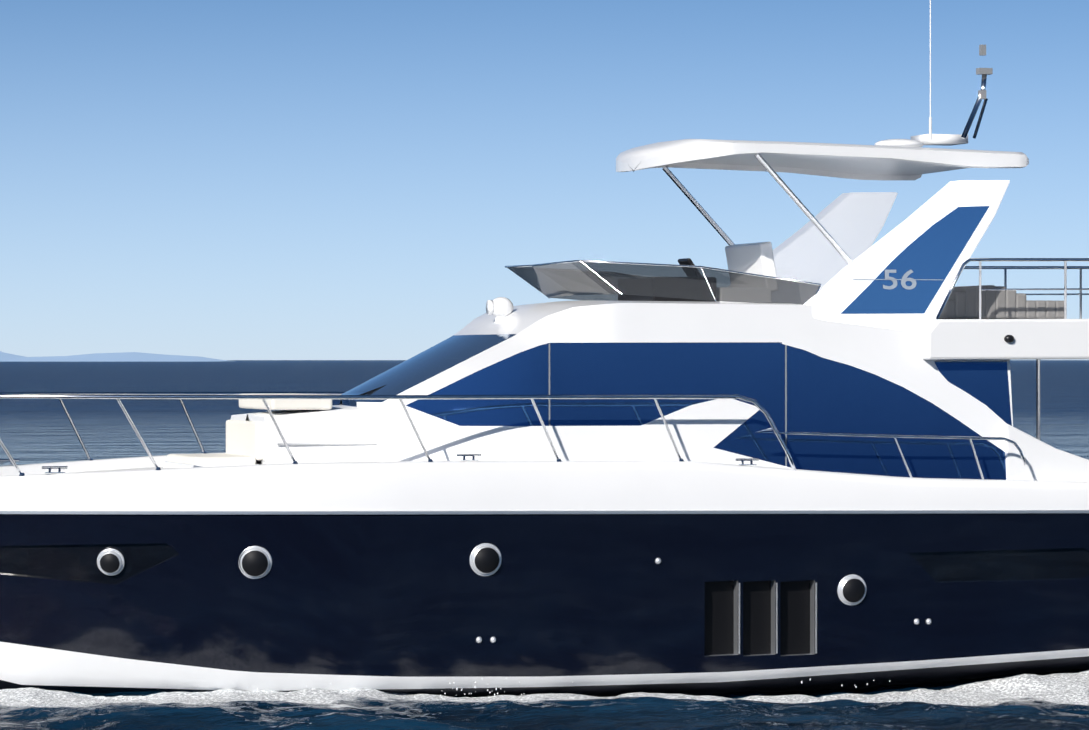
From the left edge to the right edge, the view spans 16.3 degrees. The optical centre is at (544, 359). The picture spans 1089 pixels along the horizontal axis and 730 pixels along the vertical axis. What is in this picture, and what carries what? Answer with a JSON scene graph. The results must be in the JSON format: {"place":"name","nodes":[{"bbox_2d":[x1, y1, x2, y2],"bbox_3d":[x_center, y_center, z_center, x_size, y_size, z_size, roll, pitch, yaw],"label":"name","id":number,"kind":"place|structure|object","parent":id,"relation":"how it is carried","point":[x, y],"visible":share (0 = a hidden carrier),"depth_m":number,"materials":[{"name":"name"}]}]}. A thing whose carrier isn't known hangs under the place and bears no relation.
{"place":"outdoors","nodes":[
{"label":"outdoors","id":0,"kind":"place"},
{"bbox_2d":[0,351,227,361],"bbox_3d":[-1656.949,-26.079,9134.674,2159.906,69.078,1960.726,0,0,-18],"label":"distant hills","id":1,"kind":"structure","parent":0,"point":[117,357],"depth_m":8752.72,"materials":[{"name":"blue"}]},
{"bbox_2d":[277,442,378,444],"bbox_3d":[-2.328,0.880,41.102,1.590,0.038,2.411,0,0,-18],"label":"yacht coachroof ledge","id":2,"kind":"object","parent":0,"point":[342,443],"visible":0.25,"depth_m":40.07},
{"bbox_2d":[0,669,1088,729],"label":"sea","id":3,"kind":"structure","parent":0,"point":[1056,700],"depth_m":37.00,"materials":[{"name":"liquid"}]},
{"bbox_2d":[158,678,889,696],"bbox_3d":[-1.096,3.364,39.223,9.851,0.215,0.995,0,0,-10],"label":"sea spray","id":4,"kind":"object","parent":3,"relation":"on","point":[487,689],"visible":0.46,"depth_m":39.13,"materials":[{"name":"white liquid"}]},
{"bbox_2d":[0,453,1088,696],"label":"yacht hull","id":5,"kind":"object","parent":3,"relation":"on","point":[370,579],"visible":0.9,"depth_m":39.42,"materials":[{"name":"paint"}]},
{"bbox_2d":[163,461,258,467],"bbox_3d":[-3.573,1.149,40.709,0.720,0.100,1.560,0,0,-18],"label":"yacht bow seat base","id":6,"kind":"object","parent":5,"relation":"on","point":[167,464],"visible":0.21,"depth_m":40.19,"materials":[{"name":"white plastic"}]},
{"bbox_2d":[167,393,331,464],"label":"yacht bow cushions","id":7,"kind":"object","parent":5,"relation":"on","point":[244,442],"visible":0.79,"depth_m":40.27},
{"bbox_2d":[230,404,377,463],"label":"yacht coach roof","id":8,"kind":"structure","parent":5,"relation":"on","point":[340,423],"depth_m":40.10,"materials":[{"name":"white plastic"}]},
{"bbox_2d":[0,454,758,472],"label":"mooring cleats","id":9,"kind":"object","parent":5,"relation":"on","point":[742,460],"visible":0.67,"depth_m":39.25,"materials":[{"name":"silver metal"}]},
{"bbox_2d":[0,392,1026,479],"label":"yacht rails","id":10,"kind":"object","parent":5,"relation":"attached to","point":[118,396],"visible":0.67,"depth_m":39.61,"materials":[{"name":"silver metal"}]},
{"bbox_2d":[97,543,931,653],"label":"yacht hull fittings","id":11,"kind":"object","parent":5,"relation":"attached to","point":[256,561],"visible":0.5,"depth_m":39.17,"materials":[{"name":"silver metal"}]},
{"bbox_2d":[332,300,1012,479],"bbox_3d":[1.171,0.427,42.207,7.075,2.165,3.969,0,0,-18],"label":"cabin superstructure","id":12,"kind":"object","parent":5,"relation":"on","point":[788,367],"visible":0.69,"depth_m":40.53,"materials":[{"name":"white plastic"}]},
{"bbox_2d":[360,385,384,394],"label":"yacht wipers","id":13,"kind":"object","parent":12,"relation":"attached to","point":[365,393],"visible":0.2,"depth_m":40.96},
{"bbox_2d":[486,297,513,322],"bbox_3d":[-0.483,-0.530,41.685,0.290,0.323,0.270,0,0,-18],"label":"searchlight","id":14,"kind":"object","parent":12,"relation":"on","point":[499,308],"visible":0.92,"depth_m":41.59,"materials":[{"name":"white plastic"}]},
{"bbox_2d":[508,262,819,304],"bbox_3d":[1.204,-0.823,42.217,2.802,0.469,3.040,0,0,-18],"label":"flybridge windscreen","id":15,"kind":"object","parent":12,"relation":"on","point":[576,281],"visible":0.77,"depth_m":40.97,"materials":[{"name":"glass"}]},
{"bbox_2d":[505,260,821,300],"bbox_3d":[1.203,-0.826,42.217,2.824,0.485,3.064,0,0,-18],"label":"windscreen frame","id":16,"kind":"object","parent":15,"relation":"attached to","point":[607,282],"depth_m":40.85,"materials":[{"name":"metal"}]},
{"bbox_2d":[618,242,776,301],"bbox_3d":[1.738,-0.831,42.858,1.511,0.988,1.250,0,0,-18],"label":"helm console","id":17,"kind":"object","parent":12,"relation":"on","point":[756,258],"visible":0.33,"depth_m":42.69,"materials":[{"name":"white plastic"}]},
{"bbox_2d":[773,180,1009,332],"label":"radar arch","id":18,"kind":"structure","parent":12,"relation":"on","point":[852,223],"depth_m":41.50,"materials":[{"name":"white plastic"}]},
{"bbox_2d":[662,154,852,264],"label":"roof support poles","id":19,"kind":"object","parent":18,"relation":"attached to","point":[788,191],"visible":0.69,"depth_m":41.24,"materials":[{"name":"silver metal"}]},
{"bbox_2d":[840,206,988,313],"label":"arch side panel","id":20,"kind":"structure","parent":18,"relation":"attached to","point":[934,251],"depth_m":41.29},
{"bbox_2d":[883,270,916,289],"bbox_3d":[3.852,-0.874,41.195,0.392,0.220,0.004,0,0,-18],"label":"yacht number","id":21,"kind":"object","parent":20,"relation":"attached to","point":[905,276],"visible":1,"depth_m":41.20,"materials":[{"name":"white paint"}]},
{"bbox_2d":[920,319,1088,359],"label":"flybridge overhang","id":22,"kind":"object","parent":12,"relation":"attached to","point":[962,339],"visible":0.69,"depth_m":41.34,"materials":[{"name":"white plastic"}]},
{"bbox_2d":[938,285,1063,318],"bbox_3d":[4.770,-0.645,43.343,1.485,0.369,2.400,0,0,-18],"label":"outdoor sofa","id":23,"kind":"object","parent":22,"relation":"on","point":[962,302],"visible":0.54,"depth_m":42.18,"materials":[{"name":"grey fabric"}]},
{"bbox_2d":[1004,335,1013,342],"bbox_3d":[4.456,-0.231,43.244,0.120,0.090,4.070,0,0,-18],"label":"side light","id":24,"kind":"object","parent":22,"relation":"attached to","point":[1008,338],"visible":0.6,"depth_m":41.31,"materials":[{"name":"black plastic"}]},
{"bbox_2d":[616,139,1028,180],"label":"hardtop roof","id":25,"kind":"structure","parent":5,"relation":"on","point":[864,162],"depth_m":41.71,"materials":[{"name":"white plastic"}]},
{"bbox_2d":[874,134,967,146],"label":"radar dome","id":26,"kind":"structure","parent":25,"relation":"on","point":[937,139],"depth_m":43.31,"materials":[{"name":"white plastic"}]},
{"bbox_2d":[929,0,931,139],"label":"antenna","id":27,"kind":"object","parent":25,"relation":"on","point":[930,127],"visible":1,"depth_m":42.24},
{"bbox_2d":[961,45,992,138],"bbox_3d":[4.883,-3.033,43.012,0.368,1.074,0.100,0,0,-18],"label":"mast light","id":28,"kind":"object","parent":25,"relation":"on","point":[984,72],"visible":1,"depth_m":43.00,"materials":[{"name":"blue metal"}]},
{"bbox_2d":[935,258,1088,318],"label":"yacht flybridge rails","id":29,"kind":"object","parent":5,"relation":"on","point":[1065,267],"visible":0.54,"depth_m":41.69,"materials":[{"name":"silver metal"}]},
{"bbox_2d":[1005,424,1088,481],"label":"bulwark","id":30,"kind":"object","parent":5,"relation":"on","point":[1045,461],"visible":0.25,"depth_m":41.46,"materials":[{"name":"white plastic"}]},
{"bbox_2d":[1036,359,1039,439],"bbox_3d":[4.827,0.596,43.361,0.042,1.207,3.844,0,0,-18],"label":"support pole","id":31,"kind":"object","parent":30,"relation":"on","point":[1038,399],"depth_m":41.53,"materials":[{"name":"silver metal"}]},
{"bbox_2d":[0,360,1088,465],"bbox_3d":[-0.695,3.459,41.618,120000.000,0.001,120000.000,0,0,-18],"label":"sea","id":32,"kind":"structure","parent":0,"point":[35,431],"depth_m":309.32,"materials":[{"name":"liquid"}]},
{"bbox_2d":[0,0,1088,359],"label":"sky","id":33,"kind":"structure","parent":0,"point":[215,179],"materials":[{"name":"blue"}]},
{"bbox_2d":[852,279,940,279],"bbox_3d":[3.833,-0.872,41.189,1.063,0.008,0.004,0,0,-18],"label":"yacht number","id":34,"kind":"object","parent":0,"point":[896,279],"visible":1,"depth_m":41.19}
]}

